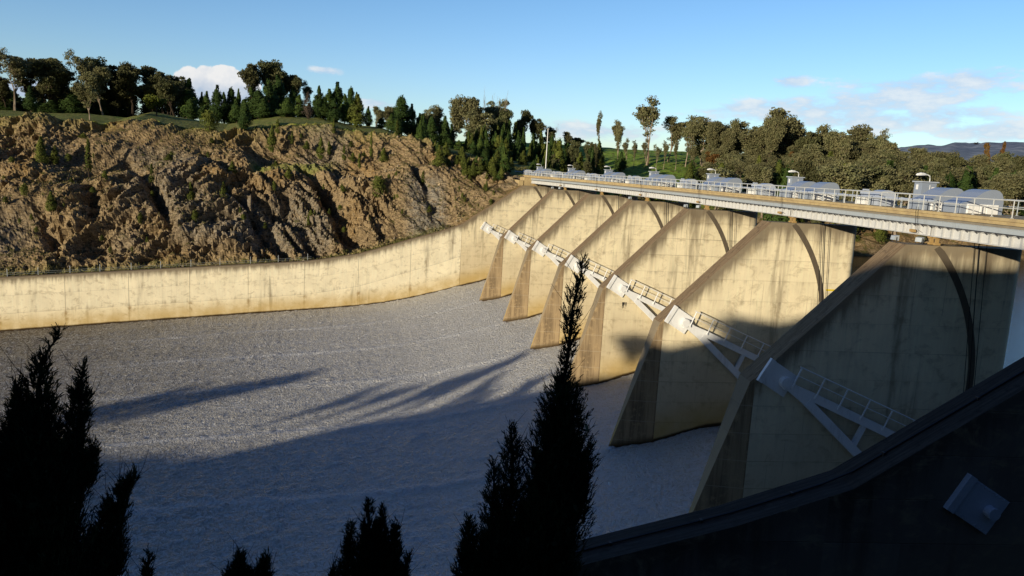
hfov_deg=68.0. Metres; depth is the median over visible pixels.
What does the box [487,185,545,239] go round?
radial gate
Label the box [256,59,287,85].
dark gum tree
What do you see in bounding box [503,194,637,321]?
spillway pier
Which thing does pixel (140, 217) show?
round shrub
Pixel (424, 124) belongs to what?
cypress pine
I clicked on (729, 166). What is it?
dark gum tree
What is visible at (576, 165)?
dark gum tree
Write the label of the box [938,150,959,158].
gum tree
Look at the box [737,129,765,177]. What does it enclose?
gum tree
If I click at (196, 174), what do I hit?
loose stones
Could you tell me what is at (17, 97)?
cypress pine
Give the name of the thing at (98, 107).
cypress pine
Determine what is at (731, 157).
gum tree
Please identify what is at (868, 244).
lake shore
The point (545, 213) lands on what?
spillway pier
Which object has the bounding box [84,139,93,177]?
slender cypress
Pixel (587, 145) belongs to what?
dark gum tree
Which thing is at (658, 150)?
open gum tree
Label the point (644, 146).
open gum tree
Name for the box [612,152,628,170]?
cypress pine
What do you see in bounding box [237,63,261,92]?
dark gum tree
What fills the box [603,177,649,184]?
drive shaft
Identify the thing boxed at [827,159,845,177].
gum tree
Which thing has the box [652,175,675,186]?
hoist cover
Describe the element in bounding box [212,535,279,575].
cypress tree
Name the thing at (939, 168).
dark gum tree
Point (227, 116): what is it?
cypress pine
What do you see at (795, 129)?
gum tree
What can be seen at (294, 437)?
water
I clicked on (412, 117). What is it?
cypress pine
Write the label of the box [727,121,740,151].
gum tree
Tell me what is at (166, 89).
dark gum tree
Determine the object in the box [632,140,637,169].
open gum tree
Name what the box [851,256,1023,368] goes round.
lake
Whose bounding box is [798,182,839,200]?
hoist cover
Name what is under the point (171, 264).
wire fence
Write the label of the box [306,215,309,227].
slender cypress
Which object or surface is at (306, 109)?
grey cypress
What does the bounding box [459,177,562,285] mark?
abutment wall
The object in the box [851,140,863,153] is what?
gum tree
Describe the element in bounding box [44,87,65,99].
dark gum tree
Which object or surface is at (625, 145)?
open gum tree
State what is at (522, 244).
radial gate
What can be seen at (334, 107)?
cypress pine
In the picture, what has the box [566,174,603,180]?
drive shaft
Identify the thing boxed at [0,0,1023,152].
sky
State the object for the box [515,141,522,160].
cypress pine
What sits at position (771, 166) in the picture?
open gum tree
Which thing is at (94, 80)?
gum tree
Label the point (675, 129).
gum tree
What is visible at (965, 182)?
cypress pine
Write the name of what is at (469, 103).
gum tree
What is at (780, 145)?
gum tree
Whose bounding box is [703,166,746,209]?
gum tree
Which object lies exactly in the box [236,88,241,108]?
cypress pine
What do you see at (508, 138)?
cypress pine
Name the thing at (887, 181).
gum tree
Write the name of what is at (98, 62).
dark gum tree
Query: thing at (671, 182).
drive shaft
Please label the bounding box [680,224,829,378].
radial gate
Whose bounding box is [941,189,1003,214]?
hoist cover
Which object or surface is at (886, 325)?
spillway pier
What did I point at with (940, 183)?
open gum tree
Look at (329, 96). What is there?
cypress pine
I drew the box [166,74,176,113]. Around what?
dark gum tree
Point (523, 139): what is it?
cypress pine
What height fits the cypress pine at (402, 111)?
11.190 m
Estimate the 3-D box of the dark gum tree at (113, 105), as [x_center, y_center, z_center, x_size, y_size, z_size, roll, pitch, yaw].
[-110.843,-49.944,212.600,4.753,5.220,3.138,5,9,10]
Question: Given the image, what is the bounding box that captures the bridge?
[523,170,1023,249]
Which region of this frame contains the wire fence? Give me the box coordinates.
[7,255,309,275]
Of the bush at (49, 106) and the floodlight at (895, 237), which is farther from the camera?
the bush at (49, 106)
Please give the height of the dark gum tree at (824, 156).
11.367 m
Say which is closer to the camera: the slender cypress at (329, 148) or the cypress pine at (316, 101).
the slender cypress at (329, 148)
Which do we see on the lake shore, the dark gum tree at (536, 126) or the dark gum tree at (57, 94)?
the dark gum tree at (536, 126)
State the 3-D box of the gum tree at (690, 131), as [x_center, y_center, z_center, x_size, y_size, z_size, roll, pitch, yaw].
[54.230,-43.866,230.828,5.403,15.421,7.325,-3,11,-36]
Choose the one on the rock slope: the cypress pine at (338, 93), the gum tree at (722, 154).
the cypress pine at (338, 93)
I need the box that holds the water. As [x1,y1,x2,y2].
[0,280,719,575]
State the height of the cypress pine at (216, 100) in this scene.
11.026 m
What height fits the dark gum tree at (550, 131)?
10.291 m
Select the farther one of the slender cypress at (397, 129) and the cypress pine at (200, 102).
the cypress pine at (200, 102)
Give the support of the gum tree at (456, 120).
on the rock slope
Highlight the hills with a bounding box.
[741,142,1023,161]
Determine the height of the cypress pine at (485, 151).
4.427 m
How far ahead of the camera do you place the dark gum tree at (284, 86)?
227.56 m
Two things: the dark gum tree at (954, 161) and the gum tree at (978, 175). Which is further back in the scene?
the dark gum tree at (954, 161)
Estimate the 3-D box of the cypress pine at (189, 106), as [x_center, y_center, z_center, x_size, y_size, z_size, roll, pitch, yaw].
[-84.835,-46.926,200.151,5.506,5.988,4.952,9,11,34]
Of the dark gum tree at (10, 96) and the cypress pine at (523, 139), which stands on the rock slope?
the dark gum tree at (10, 96)
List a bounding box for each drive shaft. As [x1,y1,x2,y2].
[535,172,566,177]
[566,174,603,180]
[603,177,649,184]
[648,180,708,189]
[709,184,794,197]
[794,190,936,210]
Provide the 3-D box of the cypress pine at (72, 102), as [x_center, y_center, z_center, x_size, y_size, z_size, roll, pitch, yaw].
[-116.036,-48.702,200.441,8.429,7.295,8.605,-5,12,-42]
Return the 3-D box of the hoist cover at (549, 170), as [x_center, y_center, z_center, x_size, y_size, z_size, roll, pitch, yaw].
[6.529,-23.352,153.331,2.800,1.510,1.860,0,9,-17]
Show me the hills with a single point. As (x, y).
(967, 150)
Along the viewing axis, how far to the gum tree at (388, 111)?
231.62 m
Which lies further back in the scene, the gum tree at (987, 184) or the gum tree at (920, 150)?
the gum tree at (920, 150)
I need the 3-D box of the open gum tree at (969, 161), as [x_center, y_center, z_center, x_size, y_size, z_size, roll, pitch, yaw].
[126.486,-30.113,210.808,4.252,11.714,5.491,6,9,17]
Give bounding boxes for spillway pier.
[479,189,596,300]
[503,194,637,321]
[530,200,688,348]
[566,208,757,386]
[609,221,856,447]
[688,242,1021,512]
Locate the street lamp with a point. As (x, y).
(920, 174)
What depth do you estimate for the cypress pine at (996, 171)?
181.00 m
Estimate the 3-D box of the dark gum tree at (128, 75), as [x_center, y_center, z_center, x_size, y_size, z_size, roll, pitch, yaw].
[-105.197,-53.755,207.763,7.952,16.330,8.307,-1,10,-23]
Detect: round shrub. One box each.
[19,183,27,198]
[64,153,72,161]
[101,171,108,181]
[137,212,142,222]
[191,209,198,221]
[199,110,218,131]
[371,176,388,197]
[871,229,889,244]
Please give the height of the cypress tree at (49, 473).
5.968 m
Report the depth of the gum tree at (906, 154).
203.94 m
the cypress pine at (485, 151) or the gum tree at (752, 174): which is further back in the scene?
the cypress pine at (485, 151)
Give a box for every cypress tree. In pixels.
[0,322,150,575]
[132,543,162,575]
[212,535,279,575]
[318,496,419,575]
[448,249,604,575]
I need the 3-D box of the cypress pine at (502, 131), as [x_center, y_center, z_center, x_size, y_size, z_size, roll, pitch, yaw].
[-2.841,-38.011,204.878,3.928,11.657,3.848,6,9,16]
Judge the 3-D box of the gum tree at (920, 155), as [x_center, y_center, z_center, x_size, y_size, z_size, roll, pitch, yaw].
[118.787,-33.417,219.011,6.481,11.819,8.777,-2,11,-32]
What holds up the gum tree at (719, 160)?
on the lake shore
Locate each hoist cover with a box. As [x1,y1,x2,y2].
[537,169,551,176]
[561,170,576,177]
[568,170,585,178]
[597,172,615,180]
[606,172,625,181]
[641,174,661,184]
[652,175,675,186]
[698,177,724,189]
[711,178,741,191]
[779,181,815,197]
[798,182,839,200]
[908,187,963,210]
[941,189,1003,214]
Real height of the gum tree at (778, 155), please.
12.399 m
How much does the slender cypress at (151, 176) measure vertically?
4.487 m
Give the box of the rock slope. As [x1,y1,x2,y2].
[0,110,584,276]
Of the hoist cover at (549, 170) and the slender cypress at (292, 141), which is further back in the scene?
the slender cypress at (292, 141)
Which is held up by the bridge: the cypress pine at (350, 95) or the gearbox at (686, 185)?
the gearbox at (686, 185)
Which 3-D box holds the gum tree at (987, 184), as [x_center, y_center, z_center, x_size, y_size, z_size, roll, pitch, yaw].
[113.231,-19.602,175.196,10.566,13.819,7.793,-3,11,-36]
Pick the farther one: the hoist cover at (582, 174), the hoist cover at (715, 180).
the hoist cover at (582, 174)
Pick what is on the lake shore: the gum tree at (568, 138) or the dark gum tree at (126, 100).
the gum tree at (568, 138)
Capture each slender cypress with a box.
[2,196,9,203]
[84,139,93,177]
[148,163,154,186]
[274,119,279,136]
[290,131,294,143]
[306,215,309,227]
[327,141,330,156]
[331,119,335,136]
[342,145,346,163]
[369,132,373,162]
[395,119,399,135]
[420,171,425,184]
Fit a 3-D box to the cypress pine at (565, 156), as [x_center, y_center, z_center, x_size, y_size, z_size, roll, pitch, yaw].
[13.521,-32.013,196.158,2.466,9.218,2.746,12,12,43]
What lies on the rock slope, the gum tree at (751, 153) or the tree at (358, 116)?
the tree at (358, 116)
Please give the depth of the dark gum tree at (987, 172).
188.13 m
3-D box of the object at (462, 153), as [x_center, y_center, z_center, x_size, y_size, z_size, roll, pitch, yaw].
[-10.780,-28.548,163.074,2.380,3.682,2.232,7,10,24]
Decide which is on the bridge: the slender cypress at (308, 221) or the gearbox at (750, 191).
the gearbox at (750, 191)
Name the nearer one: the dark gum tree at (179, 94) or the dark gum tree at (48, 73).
the dark gum tree at (48, 73)
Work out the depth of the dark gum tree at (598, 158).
194.36 m
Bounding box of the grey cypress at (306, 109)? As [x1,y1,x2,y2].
[301,92,312,118]
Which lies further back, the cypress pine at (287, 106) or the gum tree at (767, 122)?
the gum tree at (767, 122)
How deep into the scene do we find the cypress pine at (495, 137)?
198.60 m
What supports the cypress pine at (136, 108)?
on the rock slope
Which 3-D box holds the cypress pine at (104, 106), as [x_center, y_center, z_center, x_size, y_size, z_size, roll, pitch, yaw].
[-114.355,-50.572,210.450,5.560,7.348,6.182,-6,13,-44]
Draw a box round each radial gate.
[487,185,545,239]
[512,189,579,250]
[541,194,621,265]
[575,202,670,287]
[619,208,735,320]
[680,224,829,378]
[779,243,986,456]
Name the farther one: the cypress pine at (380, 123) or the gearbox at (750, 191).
the cypress pine at (380, 123)
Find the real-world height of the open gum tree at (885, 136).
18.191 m
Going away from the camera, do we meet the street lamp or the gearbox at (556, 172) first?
the street lamp
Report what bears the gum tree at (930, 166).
on the lake shore
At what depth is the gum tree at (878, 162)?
168.83 m
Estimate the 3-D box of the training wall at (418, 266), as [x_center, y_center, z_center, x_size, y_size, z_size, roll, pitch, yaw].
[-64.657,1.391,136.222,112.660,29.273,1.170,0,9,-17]
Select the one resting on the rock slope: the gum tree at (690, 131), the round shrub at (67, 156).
the round shrub at (67, 156)
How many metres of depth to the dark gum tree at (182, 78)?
227.85 m
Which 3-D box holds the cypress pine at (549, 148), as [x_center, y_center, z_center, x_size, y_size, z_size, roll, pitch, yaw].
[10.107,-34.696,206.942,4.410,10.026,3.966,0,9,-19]
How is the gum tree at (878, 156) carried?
on the lake shore
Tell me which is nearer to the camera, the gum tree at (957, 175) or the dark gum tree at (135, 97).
the gum tree at (957, 175)
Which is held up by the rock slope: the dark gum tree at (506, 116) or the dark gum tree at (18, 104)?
the dark gum tree at (18, 104)
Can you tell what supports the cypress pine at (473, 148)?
on the rock slope
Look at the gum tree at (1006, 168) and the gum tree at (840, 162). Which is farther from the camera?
the gum tree at (1006, 168)
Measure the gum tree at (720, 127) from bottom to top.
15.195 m
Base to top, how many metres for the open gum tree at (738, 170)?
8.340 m
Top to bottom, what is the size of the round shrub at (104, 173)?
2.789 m
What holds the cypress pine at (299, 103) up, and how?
on the rock slope
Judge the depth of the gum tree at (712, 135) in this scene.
224.20 m
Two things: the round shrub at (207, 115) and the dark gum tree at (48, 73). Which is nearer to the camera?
the round shrub at (207, 115)
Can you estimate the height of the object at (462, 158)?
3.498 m
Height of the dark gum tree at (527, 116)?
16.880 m
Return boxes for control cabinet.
[648,171,658,175]
[706,173,719,179]
[786,176,804,185]
[912,181,938,197]
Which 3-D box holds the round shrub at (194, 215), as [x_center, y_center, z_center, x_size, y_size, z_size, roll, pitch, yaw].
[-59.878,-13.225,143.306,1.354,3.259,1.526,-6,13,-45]
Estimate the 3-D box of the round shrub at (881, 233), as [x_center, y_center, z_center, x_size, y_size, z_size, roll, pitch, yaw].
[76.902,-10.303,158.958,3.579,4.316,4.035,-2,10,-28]
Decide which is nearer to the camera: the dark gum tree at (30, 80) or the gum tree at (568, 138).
the dark gum tree at (30, 80)
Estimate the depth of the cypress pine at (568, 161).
197.15 m
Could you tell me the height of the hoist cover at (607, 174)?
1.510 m
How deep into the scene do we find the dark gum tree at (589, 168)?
184.35 m
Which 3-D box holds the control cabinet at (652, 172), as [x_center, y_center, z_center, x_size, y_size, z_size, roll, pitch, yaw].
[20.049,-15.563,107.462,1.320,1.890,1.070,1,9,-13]
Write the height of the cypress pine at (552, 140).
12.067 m
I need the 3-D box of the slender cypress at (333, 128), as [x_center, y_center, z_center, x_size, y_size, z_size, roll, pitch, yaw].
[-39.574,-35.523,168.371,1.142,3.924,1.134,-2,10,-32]
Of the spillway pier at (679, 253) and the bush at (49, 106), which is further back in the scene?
the bush at (49, 106)
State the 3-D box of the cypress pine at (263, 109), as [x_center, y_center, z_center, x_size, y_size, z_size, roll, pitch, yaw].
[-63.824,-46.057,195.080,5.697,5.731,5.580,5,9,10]
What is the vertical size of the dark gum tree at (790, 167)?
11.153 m
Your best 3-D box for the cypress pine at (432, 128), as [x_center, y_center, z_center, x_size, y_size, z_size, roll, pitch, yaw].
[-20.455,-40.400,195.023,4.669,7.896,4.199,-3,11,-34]
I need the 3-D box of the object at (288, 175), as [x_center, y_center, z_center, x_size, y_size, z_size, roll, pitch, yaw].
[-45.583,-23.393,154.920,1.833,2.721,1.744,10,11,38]
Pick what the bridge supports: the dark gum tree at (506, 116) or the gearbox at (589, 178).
the gearbox at (589, 178)
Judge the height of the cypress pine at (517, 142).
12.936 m
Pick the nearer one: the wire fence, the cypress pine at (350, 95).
the wire fence
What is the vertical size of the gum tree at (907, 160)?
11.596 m
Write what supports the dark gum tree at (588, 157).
on the lake shore
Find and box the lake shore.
[455,141,1023,260]
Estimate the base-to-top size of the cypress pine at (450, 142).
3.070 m
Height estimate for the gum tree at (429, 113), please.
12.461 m
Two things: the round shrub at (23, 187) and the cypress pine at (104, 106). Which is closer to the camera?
the round shrub at (23, 187)
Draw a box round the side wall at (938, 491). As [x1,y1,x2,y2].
[572,357,1023,575]
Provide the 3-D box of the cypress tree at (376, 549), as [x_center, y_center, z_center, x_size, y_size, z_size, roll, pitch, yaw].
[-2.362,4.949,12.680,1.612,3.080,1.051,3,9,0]
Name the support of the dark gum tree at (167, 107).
on the rock slope
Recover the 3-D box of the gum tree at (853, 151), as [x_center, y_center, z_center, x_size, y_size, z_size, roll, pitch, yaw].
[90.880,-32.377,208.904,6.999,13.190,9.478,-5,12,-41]
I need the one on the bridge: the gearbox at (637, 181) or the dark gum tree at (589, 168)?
the gearbox at (637, 181)
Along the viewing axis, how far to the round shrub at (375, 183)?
153.00 m
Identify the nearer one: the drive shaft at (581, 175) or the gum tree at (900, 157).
the drive shaft at (581, 175)
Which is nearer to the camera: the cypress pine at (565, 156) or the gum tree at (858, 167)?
the gum tree at (858, 167)
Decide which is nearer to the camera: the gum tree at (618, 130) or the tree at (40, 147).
the tree at (40, 147)
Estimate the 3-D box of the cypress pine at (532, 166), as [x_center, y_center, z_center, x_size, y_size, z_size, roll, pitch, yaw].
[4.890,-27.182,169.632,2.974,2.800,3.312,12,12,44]
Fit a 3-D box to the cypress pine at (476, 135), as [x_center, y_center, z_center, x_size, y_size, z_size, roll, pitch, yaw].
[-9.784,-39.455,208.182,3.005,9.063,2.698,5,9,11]
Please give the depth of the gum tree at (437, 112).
228.91 m
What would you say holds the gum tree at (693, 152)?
on the lake shore
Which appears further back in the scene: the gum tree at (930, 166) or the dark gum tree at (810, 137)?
the dark gum tree at (810, 137)
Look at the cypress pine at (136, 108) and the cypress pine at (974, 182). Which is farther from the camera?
the cypress pine at (136, 108)
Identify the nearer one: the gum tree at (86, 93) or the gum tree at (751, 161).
the gum tree at (86, 93)
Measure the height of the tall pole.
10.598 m
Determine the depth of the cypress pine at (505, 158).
157.56 m
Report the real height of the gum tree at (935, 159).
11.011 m
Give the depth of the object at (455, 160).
162.15 m
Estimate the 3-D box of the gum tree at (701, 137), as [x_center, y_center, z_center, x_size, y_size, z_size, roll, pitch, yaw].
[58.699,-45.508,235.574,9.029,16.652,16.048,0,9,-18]
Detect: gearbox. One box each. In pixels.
[521,169,531,174]
[550,171,562,177]
[584,173,598,179]
[625,175,641,183]
[677,178,697,188]
[748,182,775,195]
[855,189,895,205]
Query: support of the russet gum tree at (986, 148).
on the lake shore
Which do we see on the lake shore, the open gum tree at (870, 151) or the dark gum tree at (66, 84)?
the open gum tree at (870, 151)
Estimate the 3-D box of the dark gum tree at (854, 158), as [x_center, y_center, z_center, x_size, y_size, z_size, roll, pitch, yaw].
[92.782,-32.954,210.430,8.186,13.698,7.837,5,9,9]
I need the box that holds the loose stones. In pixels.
[0,127,488,274]
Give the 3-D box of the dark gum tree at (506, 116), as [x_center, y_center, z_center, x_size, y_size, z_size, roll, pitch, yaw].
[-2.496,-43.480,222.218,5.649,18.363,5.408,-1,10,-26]
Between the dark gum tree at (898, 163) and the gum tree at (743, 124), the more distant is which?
the gum tree at (743, 124)
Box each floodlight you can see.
[890,235,899,242]
[915,237,924,244]
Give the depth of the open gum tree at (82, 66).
199.07 m
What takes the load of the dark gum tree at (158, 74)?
on the rock slope
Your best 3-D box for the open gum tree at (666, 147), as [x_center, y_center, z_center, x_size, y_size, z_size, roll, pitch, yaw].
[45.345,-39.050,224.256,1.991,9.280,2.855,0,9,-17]
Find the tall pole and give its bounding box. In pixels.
[545,128,547,168]
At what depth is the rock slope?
152.09 m
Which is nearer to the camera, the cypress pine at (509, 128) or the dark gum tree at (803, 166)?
the dark gum tree at (803, 166)
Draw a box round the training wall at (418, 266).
[0,224,461,331]
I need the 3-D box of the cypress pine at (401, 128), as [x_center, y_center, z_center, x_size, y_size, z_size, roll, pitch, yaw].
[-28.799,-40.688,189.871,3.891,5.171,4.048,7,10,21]
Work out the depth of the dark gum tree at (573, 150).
196.44 m
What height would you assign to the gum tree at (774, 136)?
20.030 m
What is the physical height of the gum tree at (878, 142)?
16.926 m
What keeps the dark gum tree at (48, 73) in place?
on the rock slope
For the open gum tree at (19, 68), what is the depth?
189.56 m
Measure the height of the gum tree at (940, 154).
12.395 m
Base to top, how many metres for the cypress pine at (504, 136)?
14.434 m
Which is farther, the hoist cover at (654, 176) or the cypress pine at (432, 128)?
the cypress pine at (432, 128)
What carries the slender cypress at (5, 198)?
on the rock slope
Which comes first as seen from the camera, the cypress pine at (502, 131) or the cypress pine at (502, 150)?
the cypress pine at (502, 150)
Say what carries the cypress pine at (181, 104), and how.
on the rock slope
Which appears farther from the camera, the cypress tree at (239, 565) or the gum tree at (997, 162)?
the gum tree at (997, 162)
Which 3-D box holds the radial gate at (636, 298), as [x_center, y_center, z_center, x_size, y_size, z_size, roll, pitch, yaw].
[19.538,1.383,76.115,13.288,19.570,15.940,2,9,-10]
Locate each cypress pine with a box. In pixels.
[0,102,22,110]
[9,91,25,111]
[22,85,38,111]
[33,98,45,111]
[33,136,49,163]
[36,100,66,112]
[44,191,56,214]
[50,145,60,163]
[58,90,90,113]
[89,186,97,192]
[90,95,111,114]
[90,105,107,115]
[111,103,139,117]
[140,102,165,114]
[163,105,178,116]
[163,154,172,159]
[175,78,199,117]
[180,98,198,119]
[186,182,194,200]
[197,91,203,120]
[199,91,210,117]
[208,84,226,121]
[219,92,226,122]
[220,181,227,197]
[222,105,235,123]
[224,86,238,123]
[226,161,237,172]
[228,98,240,122]
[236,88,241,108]
[237,99,253,129]
[245,87,255,119]
[247,89,265,118]
[253,98,274,118]
[255,78,279,117]
[265,74,286,116]
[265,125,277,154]
[275,96,297,116]
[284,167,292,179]
[289,86,297,116]
[294,94,305,116]
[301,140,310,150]
[310,85,323,116]
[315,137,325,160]
[316,95,328,119]
[320,88,335,118]
[326,98,342,122]
[332,82,343,117]
[339,93,349,123]
[345,86,354,123]
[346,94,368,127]
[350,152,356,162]
[363,106,373,125]
[376,118,385,127]
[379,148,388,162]
[384,113,394,131]
[390,115,403,133]
[392,94,417,134]
[403,104,418,136]
[414,119,425,139]
[421,117,428,138]
[426,115,440,142]
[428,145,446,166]
[437,115,452,145]
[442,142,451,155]
[443,138,456,148]
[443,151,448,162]
[449,124,455,145]
[452,140,464,149]
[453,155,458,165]
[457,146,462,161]
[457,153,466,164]
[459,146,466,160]
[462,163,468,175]
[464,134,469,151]
[465,140,479,155]
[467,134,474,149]
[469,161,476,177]
[474,128,478,146]
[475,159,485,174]
[476,135,483,157]
[480,144,490,158]
[481,155,488,168]
[483,130,490,155]
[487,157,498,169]
[489,123,493,158]
[489,131,495,157]
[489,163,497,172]
[490,133,496,155]
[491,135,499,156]
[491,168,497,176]
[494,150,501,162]
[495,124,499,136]
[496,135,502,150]
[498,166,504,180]
[499,125,504,138]
[500,121,506,139]
[500,143,505,156]
[500,149,512,172]
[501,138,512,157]
[506,121,513,157]
[506,129,510,156]
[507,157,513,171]
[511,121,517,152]
[511,130,522,160]
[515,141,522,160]
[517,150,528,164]
[521,127,526,153]
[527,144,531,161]
[528,133,536,161]
[528,160,536,170]
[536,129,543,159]
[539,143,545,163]
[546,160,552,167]
[547,143,552,156]
[549,134,554,146]
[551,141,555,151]
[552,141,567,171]
[562,146,567,170]
[566,155,571,167]
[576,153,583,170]
[590,145,595,172]
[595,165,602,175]
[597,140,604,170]
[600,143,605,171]
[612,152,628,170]
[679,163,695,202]
[683,160,697,179]
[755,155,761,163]
[760,164,796,221]
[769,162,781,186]
[885,160,903,204]
[943,171,955,187]
[955,169,973,190]
[968,166,977,188]
[986,168,998,187]
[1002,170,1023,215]
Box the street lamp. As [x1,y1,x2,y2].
[916,172,929,181]
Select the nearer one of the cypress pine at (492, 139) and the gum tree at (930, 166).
the gum tree at (930, 166)
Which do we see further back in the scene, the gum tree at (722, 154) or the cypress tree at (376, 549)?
the gum tree at (722, 154)
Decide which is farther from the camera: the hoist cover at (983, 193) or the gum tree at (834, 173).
the gum tree at (834, 173)
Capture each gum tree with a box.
[0,47,32,110]
[0,76,9,109]
[0,88,11,109]
[3,92,13,102]
[11,101,22,108]
[15,57,36,111]
[16,79,38,102]
[28,58,70,111]
[35,83,47,101]
[37,57,75,97]
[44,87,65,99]
[45,83,60,100]
[64,49,95,108]
[70,82,98,119]
[78,66,113,114]
[84,56,113,113]
[101,86,111,104]
[107,65,120,116]
[108,80,121,116]
[108,100,121,115]
[111,61,142,115]
[111,89,139,116]
[125,84,140,116]
[136,85,144,106]
[139,65,156,112]
[139,81,157,111]
[140,105,164,112]
[146,70,167,113]
[152,78,180,115]
[163,101,175,113]
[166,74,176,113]
[174,76,184,86]
[176,85,183,116]
[178,82,194,95]
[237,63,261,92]
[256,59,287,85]
[258,63,289,97]
[284,74,303,94]
[301,80,312,104]
[373,106,383,126]
[383,105,395,122]
[421,107,434,124]
[429,105,449,142]
[448,98,464,137]
[454,94,486,128]
[463,110,497,142]
[484,99,509,138]
[496,108,513,135]
[511,110,533,143]
[529,118,546,150]
[543,127,556,145]
[547,159,559,167]
[562,131,573,146]
[567,140,581,164]
[572,162,579,169]
[573,137,585,143]
[582,155,590,173]
[583,141,593,156]
[583,162,593,175]
[594,144,598,164]
[595,150,601,166]
[596,110,602,140]
[611,119,624,157]
[622,138,629,163]
[632,95,660,164]
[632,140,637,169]
[641,139,648,169]
[653,144,661,169]
[661,115,685,161]
[662,140,669,169]
[673,140,677,168]
[680,118,703,166]
[682,115,719,166]
[686,146,698,161]
[694,163,718,182]
[699,149,708,161]
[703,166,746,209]
[705,151,711,162]
[706,122,719,151]
[707,119,726,145]
[708,154,719,163]
[709,147,730,163]
[714,158,726,164]
[720,130,736,162]
[725,161,737,172]
[726,153,744,161]
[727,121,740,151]
[730,118,750,154]
[730,151,748,178]
[732,162,741,175]
[734,157,746,178]
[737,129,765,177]
[740,149,762,160]
[742,166,762,211]
[743,164,762,210]
[744,158,756,166]
[745,127,763,149]
[745,166,772,217]
[748,146,767,162]
[751,151,771,162]
[757,162,769,167]
[762,113,780,141]
[762,117,787,162]
[766,147,786,169]
[766,155,779,168]
[767,162,775,180]
[768,107,806,180]
[777,141,790,152]
[780,152,795,167]
[783,149,808,157]
[783,152,802,165]
[786,145,801,152]
[788,162,808,180]
[791,159,822,182]
[794,131,821,151]
[797,148,823,161]
[803,143,827,155]
[812,156,834,180]
[813,155,833,168]
[813,163,866,223]
[815,124,829,147]
[822,164,867,181]
[823,129,853,160]
[826,147,859,163]
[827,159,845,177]
[838,162,885,201]
[845,124,872,150]
[848,144,861,161]
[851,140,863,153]
[851,164,885,232]
[854,156,870,163]
[855,158,874,165]
[859,141,877,156]
[864,163,879,181]
[867,132,883,150]
[870,153,899,166]
[870,159,897,169]
[872,128,889,142]
[873,164,901,191]
[876,149,892,154]
[881,141,900,155]
[885,154,902,166]
[893,167,924,234]
[895,152,903,160]
[895,164,920,204]
[897,151,911,158]
[900,159,921,167]
[901,157,915,162]
[907,147,917,158]
[911,152,939,161]
[912,148,927,160]
[916,170,951,187]
[918,151,943,158]
[919,156,928,168]
[923,162,948,170]
[926,157,945,167]
[932,155,967,170]
[932,176,948,187]
[933,164,948,176]
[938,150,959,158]
[940,167,971,187]
[959,167,988,186]
[966,158,975,165]
[970,154,989,166]
[974,155,992,167]
[978,165,1002,186]
[978,174,1023,212]
[979,164,1001,179]
[981,174,1009,213]
[983,142,990,163]
[985,171,1023,182]
[990,154,1008,166]
[993,175,1023,215]
[998,151,1016,163]
[1000,141,1006,153]
[1000,165,1014,173]
[1001,173,1020,214]
[1012,155,1023,173]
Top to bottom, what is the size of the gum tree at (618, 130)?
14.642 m
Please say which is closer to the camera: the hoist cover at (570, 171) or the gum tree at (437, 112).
the hoist cover at (570, 171)
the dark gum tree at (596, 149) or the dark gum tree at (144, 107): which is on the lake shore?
the dark gum tree at (596, 149)
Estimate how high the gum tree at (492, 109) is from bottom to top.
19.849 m
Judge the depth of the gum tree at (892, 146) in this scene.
206.53 m
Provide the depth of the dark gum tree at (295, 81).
223.22 m
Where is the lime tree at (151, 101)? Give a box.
[142,94,166,115]

